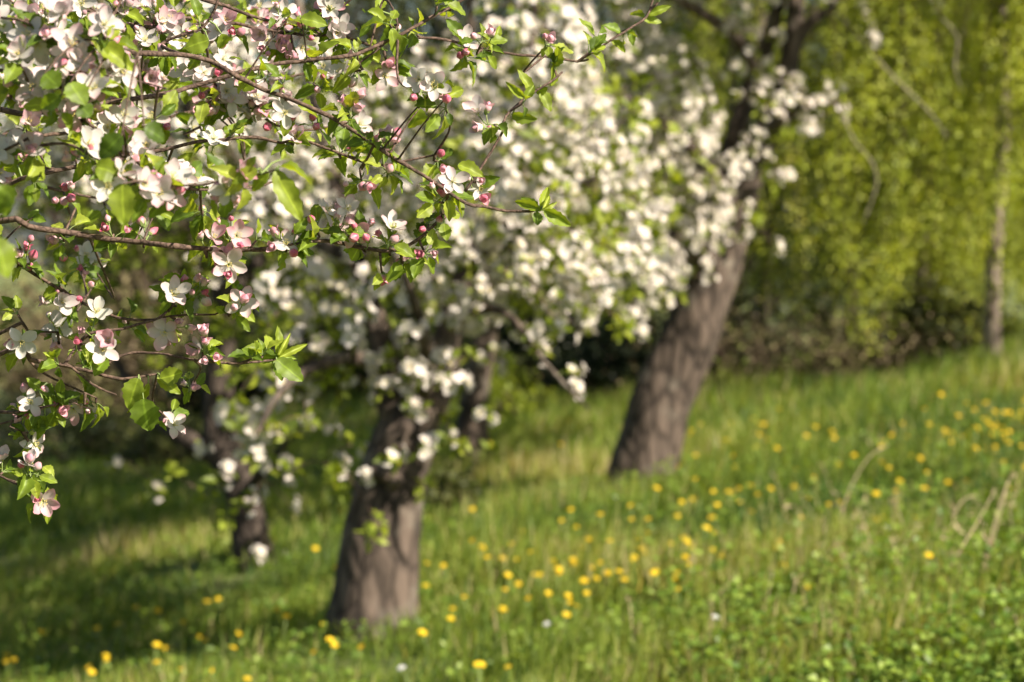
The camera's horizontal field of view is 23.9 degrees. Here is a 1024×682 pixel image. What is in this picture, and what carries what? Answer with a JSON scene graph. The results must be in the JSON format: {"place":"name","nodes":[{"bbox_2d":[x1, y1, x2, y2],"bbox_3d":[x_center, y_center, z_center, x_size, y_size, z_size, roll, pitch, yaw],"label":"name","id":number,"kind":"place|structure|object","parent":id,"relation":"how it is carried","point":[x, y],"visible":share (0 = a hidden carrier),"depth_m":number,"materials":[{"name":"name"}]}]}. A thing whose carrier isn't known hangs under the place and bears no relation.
{"place":"outdoors","nodes":[
{"label":"outdoors","id":0,"kind":"place"},
{"bbox_2d":[0,0,1014,264],"label":"sky","id":1,"kind":"structure","parent":0,"point":[13,241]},
{"bbox_2d":[0,212,1023,681],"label":"ground","id":2,"kind":"structure","parent":0,"point":[330,412],"depth_m":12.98,"materials":[{"name":"green plant"}]},
{"bbox_2d":[10,657,16,681],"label":"dandelion","id":3,"kind":"object","parent":2,"relation":"on","point":[13,659],"visible":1,"depth_m":9.86,"materials":[{"name":"yellow plant"}]},
{"bbox_2d":[37,629,45,674],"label":"dandelion","id":4,"kind":"object","parent":2,"relation":"on","point":[42,631],"visible":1,"depth_m":10.38,"materials":[{"name":"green plant"}]},
{"bbox_2d":[0,250,163,440],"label":"shrub","id":5,"kind":"object","parent":2,"relation":"on","point":[39,316],"visible":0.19,"depth_m":25.96,"materials":[{"name":"green plant"}]},
{"bbox_2d":[85,664,90,681],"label":"dandelion","id":6,"kind":"object","parent":2,"relation":"on","point":[87,667],"visible":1,"depth_m":9.40,"materials":[{"name":"yellow plant"}]},
{"bbox_2d":[88,669,95,681],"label":"dandelion","id":7,"kind":"object","parent":2,"relation":"on","point":[91,671],"visible":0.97,"depth_m":9.41,"materials":[{"name":"yellow plant"}]},
{"bbox_2d":[0,388,196,469],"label":"shrub","id":8,"kind":"object","parent":2,"relation":"on","point":[53,432],"visible":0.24,"depth_m":21.85,"materials":[{"name":"green plant"}]},
{"bbox_2d":[94,626,102,653],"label":"dandelion","id":9,"kind":"object","parent":2,"relation":"on","point":[97,628],"visible":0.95,"depth_m":10.61,"materials":[{"name":"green plant"}]},
{"bbox_2d":[100,653,108,673],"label":"dandelion","id":10,"kind":"object","parent":2,"relation":"on","point":[104,655],"visible":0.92,"depth_m":9.86,"materials":[{"name":"yellow plant"}]},
{"bbox_2d":[56,401,196,464],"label":"shrub","id":11,"kind":"object","parent":2,"relation":"on","point":[95,441],"visible":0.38,"depth_m":21.02,"materials":[{"name":"green plant"}]},
{"bbox_2d":[0,267,257,440],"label":"shrub","id":12,"kind":"object","parent":2,"relation":"on","point":[129,362],"visible":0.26,"depth_m":24.83,"materials":[{"name":"green plant"}]},
{"bbox_2d":[153,642,160,671],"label":"dandelion","id":13,"kind":"object","parent":2,"relation":"on","point":[156,644],"visible":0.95,"depth_m":9.36,"materials":[{"name":"yellow plant"}]},
{"bbox_2d":[153,660,160,680],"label":"dandelion","id":14,"kind":"object","parent":2,"relation":"on","point":[156,662],"visible":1,"depth_m":8.95,"materials":[{"name":"yellow plant"}]},
{"bbox_2d":[0,0,314,408],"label":"broadleaf tree","id":15,"kind":"object","parent":2,"relation":"on","point":[138,283],"visible":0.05,"depth_m":26.67,"materials":[{"name":"green plant"}]},
{"bbox_2d":[154,608,163,634],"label":"dandelion","id":16,"kind":"object","parent":2,"relation":"on","point":[157,610],"visible":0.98,"depth_m":10.95,"materials":[{"name":"yellow plant"}]},
{"bbox_2d":[99,408,258,473],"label":"shrub","id":17,"kind":"object","parent":2,"relation":"on","point":[153,440],"visible":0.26,"depth_m":19.40,"materials":[{"name":"green plant"}]},
{"bbox_2d":[0,0,389,570],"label":"apple tree","id":18,"kind":"object","parent":2,"relation":"on","point":[252,531],"visible":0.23,"depth_m":12.44,"materials":[{"name":"white plant"}]},
{"bbox_2d":[204,599,211,637],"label":"dandelion","id":19,"kind":"object","parent":2,"relation":"on","point":[206,601],"visible":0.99,"depth_m":10.61,"materials":[{"name":"yellow plant"}]},
{"bbox_2d":[108,302,310,414],"bbox_3d":[-3.287,0.141,26.000,2.870,1.474,1.894,0,3,0],"label":"shrub","id":20,"kind":"object","parent":2,"relation":"on","point":[200,396],"visible":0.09,"depth_m":25.78,"materials":[{"name":"green plant"}]},
{"bbox_2d":[4,0,445,330],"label":"broadleaf tree","id":21,"kind":"object","parent":2,"relation":"on","point":[410,14],"visible":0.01,"depth_m":27.64,"materials":[{"name":"green plant"}]},
{"bbox_2d":[236,631,242,656],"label":"dandelion","id":22,"kind":"object","parent":2,"relation":"on","point":[239,633],"visible":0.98,"depth_m":9.71,"materials":[{"name":"yellow plant"}]},
{"bbox_2d":[273,607,279,627],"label":"dandelion","id":23,"kind":"object","parent":2,"relation":"on","point":[276,609],"visible":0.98,"depth_m":9.93,"materials":[{"name":"yellow plant"}]},
{"bbox_2d":[120,299,433,406],"bbox_3d":[-2.139,0.136,24.905,3.626,1.356,1.928,-1,3,-17],"label":"shrub","id":24,"kind":"object","parent":2,"relation":"on","point":[240,383],"visible":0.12,"depth_m":24.88,"materials":[{"name":"green plant"}]},
{"bbox_2d":[282,613,289,653],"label":"dandelion","id":25,"kind":"object","parent":2,"relation":"on","point":[287,615],"visible":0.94,"depth_m":9.62,"materials":[{"name":"yellow plant"}]},
{"bbox_2d":[64,0,524,377],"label":"broadleaf tree","id":26,"kind":"object","parent":2,"relation":"on","point":[355,16],"visible":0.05,"depth_m":27.75,"materials":[{"name":"green plant"}]},
{"bbox_2d":[310,649,316,671],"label":"dandelion","id":27,"kind":"object","parent":2,"relation":"on","point":[313,651],"visible":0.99,"depth_m":9.03,"materials":[{"name":"yellow plant"}]},
{"bbox_2d":[326,637,336,667],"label":"dandelion","id":28,"kind":"object","parent":2,"relation":"on","point":[330,638],"visible":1,"depth_m":9.23,"materials":[{"name":"yellow plant"}]},
{"bbox_2d":[328,643,337,673],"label":"dandelion","id":29,"kind":"object","parent":2,"relation":"on","point":[334,644],"visible":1,"depth_m":9.14,"materials":[{"name":"yellow plant"}]},
{"bbox_2d":[0,0,670,523],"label":"apple tree","id":30,"kind":"object","parent":2,"relation":"on","point":[74,84],"visible":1,"depth_m":3.33,"materials":[{"name":"white plant"}]},
{"bbox_2d":[0,0,693,649],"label":"apple tree","id":31,"kind":"object","parent":2,"relation":"on","point":[378,568],"visible":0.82,"depth_m":9.49,"materials":[{"name":"white plant"}]},
{"bbox_2d":[356,644,364,669],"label":"dandelion","id":32,"kind":"object","parent":2,"relation":"on","point":[361,646],"visible":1,"depth_m":8.95,"materials":[{"name":"yellow plant"}]},
{"bbox_2d":[249,283,507,396],"bbox_3d":[-1.066,-0.007,25.032,3.427,1.258,2.031,0,3,0],"label":"shrub","id":33,"kind":"object","parent":2,"relation":"on","point":[412,338],"visible":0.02,"depth_m":24.67,"materials":[{"name":"green plant"}]},
{"bbox_2d":[240,0,553,340],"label":"broadleaf tree","id":34,"kind":"object","parent":2,"relation":"on","point":[490,13],"visible":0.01,"depth_m":29.20,"materials":[{"name":"green plant"}]},
{"bbox_2d":[398,665,407,681],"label":"daisy","id":35,"kind":"object","parent":2,"relation":"on","point":[401,667],"visible":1,"depth_m":8.53,"materials":[{"name":"white plant"}]},
{"bbox_2d":[418,629,428,659],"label":"dandelion","id":36,"kind":"object","parent":2,"relation":"on","point":[422,632],"visible":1,"depth_m":9.07,"materials":[{"name":"yellow plant"}]},
{"bbox_2d":[440,563,448,593],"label":"dandelion","id":37,"kind":"object","parent":2,"relation":"on","point":[443,565],"visible":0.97,"depth_m":10.28,"materials":[{"name":"yellow plant"}]},
{"bbox_2d":[423,462,490,518],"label":"shrub","id":38,"kind":"object","parent":2,"relation":"on","point":[459,484],"visible":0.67,"depth_m":13.59,"materials":[{"name":"green plant"}]},
{"bbox_2d":[363,335,569,402],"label":"shrub","id":39,"kind":"object","parent":2,"relation":"on","point":[414,354],"visible":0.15,"depth_m":21.86,"materials":[{"name":"green plant"}]},
{"bbox_2d":[477,661,485,681],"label":"dandelion","id":40,"kind":"object","parent":2,"relation":"on","point":[480,664],"visible":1,"depth_m":8.20,"materials":[{"name":"yellow plant"}]},
{"bbox_2d":[484,555,492,589],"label":"dandelion","id":41,"kind":"object","parent":2,"relation":"on","point":[487,556],"visible":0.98,"depth_m":10.21,"materials":[{"name":"yellow plant"}]},
{"bbox_2d":[448,352,555,427],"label":"shrub","id":42,"kind":"object","parent":2,"relation":"on","point":[497,387],"visible":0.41,"depth_m":18.95,"materials":[{"name":"green plant"}]},
{"bbox_2d":[499,606,507,629],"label":"dandelion","id":43,"kind":"object","parent":2,"relation":"on","point":[502,609],"visible":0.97,"depth_m":9.36,"materials":[{"name":"yellow plant"}]},
{"bbox_2d":[505,573,511,603],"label":"dandelion","id":44,"kind":"object","parent":2,"relation":"on","point":[507,575],"visible":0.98,"depth_m":9.82,"materials":[{"name":"yellow plant"}]},
{"bbox_2d":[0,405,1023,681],"bbox_3d":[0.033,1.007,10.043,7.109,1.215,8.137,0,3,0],"label":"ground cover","id":45,"kind":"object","parent":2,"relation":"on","point":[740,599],"visible":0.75,"depth_m":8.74,"materials":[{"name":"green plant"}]},
{"bbox_2d":[290,0,752,345],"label":"broadleaf tree","id":46,"kind":"object","parent":2,"relation":"on","point":[462,19],"visible":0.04,"depth_m":28.18,"materials":[{"name":"green plant"}]},
{"bbox_2d":[204,0,849,463],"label":"apple tree","id":47,"kind":"object","parent":2,"relation":"on","point":[478,370],"visible":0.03,"depth_m":16.72,"materials":[{"name":"white plant"}]},
{"bbox_2d":[460,298,604,389],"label":"shrub","id":48,"kind":"object","parent":2,"relation":"on","point":[500,330],"visible":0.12,"depth_m":22.41,"materials":[{"name":"green plant"}]},
{"bbox_2d":[412,300,664,389],"bbox_3d":[0.507,0.033,22.950,2.791,1.132,1.590,-1,3,-24],"label":"shrub","id":49,"kind":"object","parent":2,"relation":"on","point":[566,333],"visible":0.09,"depth_m":22.68,"materials":[{"name":"green plant"}]},
{"bbox_2d":[543,621,555,645],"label":"daisy","id":50,"kind":"object","parent":2,"relation":"on","point":[545,623],"visible":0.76,"depth_m":8.82,"materials":[{"name":"white plant"}]},
{"bbox_2d":[553,566,562,595],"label":"dandelion","id":51,"kind":"object","parent":2,"relation":"on","point":[557,568],"visible":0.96,"depth_m":9.96,"materials":[{"name":"yellow plant"}]},
{"bbox_2d":[556,571,561,594],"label":"dandelion","id":52,"kind":"object","parent":2,"relation":"on","point":[558,572],"visible":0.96,"depth_m":9.73,"materials":[{"name":"yellow plant"}]},
{"bbox_2d":[421,0,705,323],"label":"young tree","id":53,"kind":"object","parent":2,"relation":"on","point":[540,32],"visible":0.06,"depth_m":23.91,"materials":[{"name":"green plant"}]},
{"bbox_2d":[563,612,569,623],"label":"dandelion","id":54,"kind":"object","parent":2,"relation":"on","point":[566,614],"visible":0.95,"depth_m":9.01,"materials":[{"name":"yellow plant"}]},
{"bbox_2d":[563,593,571,631],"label":"dandelion","id":55,"kind":"object","parent":2,"relation":"on","point":[567,595],"visible":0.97,"depth_m":9.22,"materials":[{"name":"yellow plant"}]},
{"bbox_2d":[580,578,590,606],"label":"dandelion","id":56,"kind":"object","parent":2,"relation":"on","point":[585,579],"visible":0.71,"depth_m":9.69,"materials":[{"name":"yellow plant"}]},
{"bbox_2d":[583,591,589,618],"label":"dandelion","id":57,"kind":"object","parent":2,"relation":"on","point":[586,593],"visible":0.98,"depth_m":9.39,"materials":[{"name":"yellow plant"}]},
{"bbox_2d":[586,537,591,566],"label":"dandelion","id":58,"kind":"object","parent":2,"relation":"on","point":[589,539],"visible":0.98,"depth_m":10.29,"materials":[{"name":"yellow plant"}]},
{"bbox_2d":[514,307,665,401],"bbox_3d":[0.887,0.129,21.543,1.748,1.033,1.241,0,3,0],"label":"shrub","id":59,"kind":"object","parent":2,"relation":"on","point":[602,341],"visible":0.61,"depth_m":21.34,"materials":[{"name":"green plant"}]},
{"bbox_2d":[366,0,825,365],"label":"broadleaf tree","id":60,"kind":"object","parent":2,"relation":"on","point":[654,194],"visible":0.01,"depth_m":30.71,"materials":[{"name":"green plant"}]},
{"bbox_2d":[602,570,611,594],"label":"dandelion","id":61,"kind":"object","parent":2,"relation":"on","point":[607,573],"visible":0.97,"depth_m":9.68,"materials":[{"name":"yellow plant"}]},
{"bbox_2d":[621,577,627,606],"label":"dandelion","id":62,"kind":"object","parent":2,"relation":"on","point":[624,579],"visible":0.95,"depth_m":9.61,"materials":[{"name":"yellow plant"}]},
{"bbox_2d":[626,596,640,646],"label":"dry stalk","id":63,"kind":"object","parent":2,"relation":"on","point":[637,629],"visible":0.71,"depth_m":8.51,"materials":[{"name":"plant"}]},
{"bbox_2d":[650,571,657,602],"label":"dandelion","id":64,"kind":"object","parent":2,"relation":"on","point":[654,573],"visible":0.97,"depth_m":9.49,"materials":[{"name":"yellow plant"}]},
{"bbox_2d":[652,486,659,523],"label":"dandelion","id":65,"kind":"object","parent":2,"relation":"on","point":[657,487],"visible":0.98,"depth_m":11.60,"materials":[{"name":"yellow plant"}]},
{"bbox_2d":[651,569,660,599],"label":"dandelion","id":66,"kind":"object","parent":2,"relation":"on","point":[657,570],"visible":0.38,"depth_m":9.65,"materials":[{"name":"yellow plant"}]},
{"bbox_2d":[670,576,679,598],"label":"dandelion","id":67,"kind":"object","parent":2,"relation":"on","point":[675,579],"visible":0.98,"depth_m":9.39,"materials":[{"name":"yellow plant"}]},
{"bbox_2d":[678,500,684,525],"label":"dandelion","id":68,"kind":"object","parent":2,"relation":"on","point":[681,501],"visible":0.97,"depth_m":11.21,"materials":[{"name":"yellow plant"}]},
{"bbox_2d":[682,555,688,586],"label":"dandelion","id":69,"kind":"object","parent":2,"relation":"on","point":[684,557],"visible":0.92,"depth_m":9.63,"materials":[{"name":"yellow plant"}]},
{"bbox_2d":[541,0,850,377],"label":"young tree","id":70,"kind":"object","parent":2,"relation":"on","point":[733,51],"visible":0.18,"depth_m":21.47,"materials":[{"name":"green plant"}]},
{"bbox_2d":[586,311,812,395],"bbox_3d":[1.620,0.175,21.521,1.899,0.912,1.551,2,3,33],"label":"shrub","id":71,"kind":"object","parent":2,"relation":"on","point":[717,356],"visible":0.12,"depth_m":21.32,"materials":[{"name":"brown plant"}]},
{"bbox_2d":[701,525,709,556],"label":"dandelion","id":72,"kind":"object","parent":2,"relation":"on","point":[706,526],"visible":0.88,"depth_m":10.59,"materials":[{"name":"yellow plant"}]},
{"bbox_2d":[709,572,735,603],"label":"dry stalk","id":73,"kind":"object","parent":2,"relation":"on","point":[724,586],"visible":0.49,"depth_m":9.18,"materials":[{"name":"plant"}]},
{"bbox_2d":[557,0,893,360],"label":"broadleaf tree","id":74,"kind":"object","parent":2,"relation":"on","point":[744,300],"visible":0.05,"depth_m":29.50,"materials":[{"name":"green plant"}]},
{"bbox_2d":[491,0,961,490],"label":"apple tree","id":75,"kind":"object","parent":2,"relation":"on","point":[669,381],"visible":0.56,"depth_m":13.51,"materials":[{"name":"white plant"}]},
{"bbox_2d":[725,490,732,514],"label":"dandelion","id":76,"kind":"object","parent":2,"relation":"on","point":[727,491],"visible":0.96,"depth_m":11.77,"materials":[{"name":"yellow plant"}]},
{"bbox_2d":[539,282,939,385],"bbox_3d":[1.916,0.033,20.371,3.366,1.051,1.932,0,3,0],"label":"shrub","id":77,"kind":"object","parent":2,"relation":"on","point":[743,342],"visible":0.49,"depth_m":20.33,"materials":[{"name":"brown plant"}]},
{"bbox_2d":[624,16,872,370],"bbox_3d":[2.178,-1.762,22.765,3.280,4.527,3.226,-3,4,-43],"label":"young tree","id":78,"kind":"object","parent":2,"relation":"on","point":[761,319],"visible":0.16,"depth_m":22.97,"materials":[{"name":"green plant"}]},
{"bbox_2d":[762,562,773,610],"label":"dry stalk","id":79,"kind":"object","parent":2,"relation":"on","point":[763,596],"visible":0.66,"depth_m":8.79,"materials":[{"name":"plant"}]},
{"bbox_2d":[592,0,961,370],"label":"birch tree","id":80,"kind":"object","parent":2,"relation":"on","point":[704,32],"visible":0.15,"depth_m":23.24,"materials":[{"name":"green plant"}]},
{"bbox_2d":[770,471,794,519],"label":"dry stalk","id":81,"kind":"object","parent":2,"relation":"on","point":[786,506],"visible":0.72,"depth_m":11.28,"materials":[{"name":"plant"}]},
{"bbox_2d":[541,0,1023,352],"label":"broadleaf tree","id":82,"kind":"object","parent":2,"relation":"on","point":[820,315],"visible":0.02,"depth_m":30.79,"materials":[{"name":"green plant"}]},
{"bbox_2d":[634,290,951,385],"bbox_3d":[2.641,0.038,20.250,2.520,0.934,2.178,2,3,34],"label":"shrub","id":83,"kind":"object","parent":2,"relation":"on","point":[855,360],"visible":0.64,"depth_m":20.06,"materials":[{"name":"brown plant"}]},
{"bbox_2d":[786,573,803,624],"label":"dry stalk","id":84,"kind":"object","parent":2,"relation":"on","point":[794,587],"visible":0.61,"depth_m":8.51,"materials":[{"name":"plant"}]},
{"bbox_2d":[607,0,1023,357],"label":"birch tree","id":85,"kind":"object","parent":2,"relation":"on","point":[802,178],"visible":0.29,"depth_m":21.11,"materials":[{"name":"green plant"}]},
{"bbox_2d":[820,516,831,570],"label":"dry stalk","id":86,"kind":"object","parent":2,"relation":"on","point":[825,534],"visible":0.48,"depth_m":9.52,"materials":[{"name":"plant"}]},
{"bbox_2d":[819,462,840,495],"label":"dry stalk","id":87,"kind":"object","parent":2,"relation":"on","point":[827,478],"visible":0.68,"depth_m":12.11,"materials":[{"name":"plant"}]},
{"bbox_2d":[834,539,856,581],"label":"dry stalk","id":88,"kind":"object","parent":2,"relation":"on","point":[842,556],"visible":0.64,"depth_m":8.82,"materials":[{"name":"plant"}]},
{"bbox_2d":[840,444,887,514],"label":"dry stalk","id":89,"kind":"object","parent":2,"relation":"on","point":[848,496],"visible":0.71,"depth_m":10.49,"materials":[{"name":"plant"}]},
{"bbox_2d":[853,509,879,564],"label":"dry stalk","id":90,"kind":"object","parent":2,"relation":"on","point":[865,529],"visible":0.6,"depth_m":9.10,"materials":[{"name":"plant"}]},
{"bbox_2d":[714,0,1023,325],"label":"broadleaf tree","id":91,"kind":"object","parent":2,"relation":"on","point":[950,279],"visible":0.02,"depth_m":31.76,"materials":[{"name":"green plant"}]},
{"bbox_2d":[722,289,1023,378],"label":"shrub","id":92,"kind":"object","parent":2,"relation":"on","point":[902,353],"visible":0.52,"depth_m":20.12,"materials":[{"name":"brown plant"}]},
{"bbox_2d":[748,0,1023,365],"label":"birch tree","id":93,"kind":"object","parent":2,"relation":"on","point":[930,135],"visible":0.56,"depth_m":20.22,"materials":[{"name":"green plant"}]},
{"bbox_2d":[889,494,911,540],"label":"dry stalk","id":94,"kind":"object","parent":2,"relation":"on","point":[899,515],"visible":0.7,"depth_m":9.45,"materials":[{"name":"plant"}]},
{"bbox_2d":[901,523,921,557],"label":"dry stalk","id":95,"kind":"object","parent":2,"relation":"on","point":[913,533],"visible":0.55,"depth_m":9.12,"materials":[{"name":"plant"}]},
{"bbox_2d":[811,0,1023,363],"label":"birch tree","id":96,"kind":"object","parent":2,"relation":"on","point":[1001,31],"visible":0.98,"depth_m":17.43,"materials":[{"name":"green plant"}]},
{"bbox_2d":[811,3,1023,315],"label":"broadleaf tree","id":97,"kind":"object","parent":2,"relation":"on","point":[985,248],"visible":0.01,"depth_m":32.78,"materials":[{"name":"green plant"}]},
{"bbox_2d":[925,553,932,573],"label":"dandelion","id":98,"kind":"object","parent":2,"relation":"on","point":[929,555],"visible":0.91,"depth_m":8.45,"materials":[{"name":"yellow plant"}]},
{"bbox_2d":[839,273,1023,362],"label":"shrub","id":99,"kind":"object","parent":2,"relation":"on","point":[923,310],"visible":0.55,"depth_m":20.31,"materials":[{"name":"green plant"}]},
{"bbox_2d":[863,0,1023,310],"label":"birch tree","id":100,"kind":"object","parent":2,"relation":"on","point":[1022,285],"visible":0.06,"depth_m":22.61,"materials":[{"name":"green plant"}]},
{"bbox_2d":[950,491,983,533],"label":"dry stalk","id":101,"kind":"object","parent":2,"relation":"on","point":[971,496],"visible":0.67,"depth_m":9.54,"materials":[{"name":"plant"}]},
{"bbox_2d":[946,490,995,574],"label":"dry stalk","id":102,"kind":"object","parent":2,"relation":"on","point":[972,530],"visible":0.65,"depth_m":8.41,"materials":[{"name":"plant"}]},
{"bbox_2d":[966,506,997,552],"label":"dry stalk","id":103,"kind":"object","parent":2,"relation":"on","point":[978,516],"visible":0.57,"depth_m":9.10,"materials":[{"name":"plant"}]},
{"bbox_2d":[981,485,1009,573],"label":"dry stalk","id":104,"kind":"object","parent":2,"relation":"on","point":[984,536],"visible":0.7,"depth_m":8.43,"materials":[{"name":"plant"}]},
{"bbox_2d":[981,471,1015,573],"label":"dry stalk","id":105,"kind":"object","parent":2,"relation":"on","point":[990,542],"visible":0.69,"depth_m":8.39,"materials":[{"name":"plant"}]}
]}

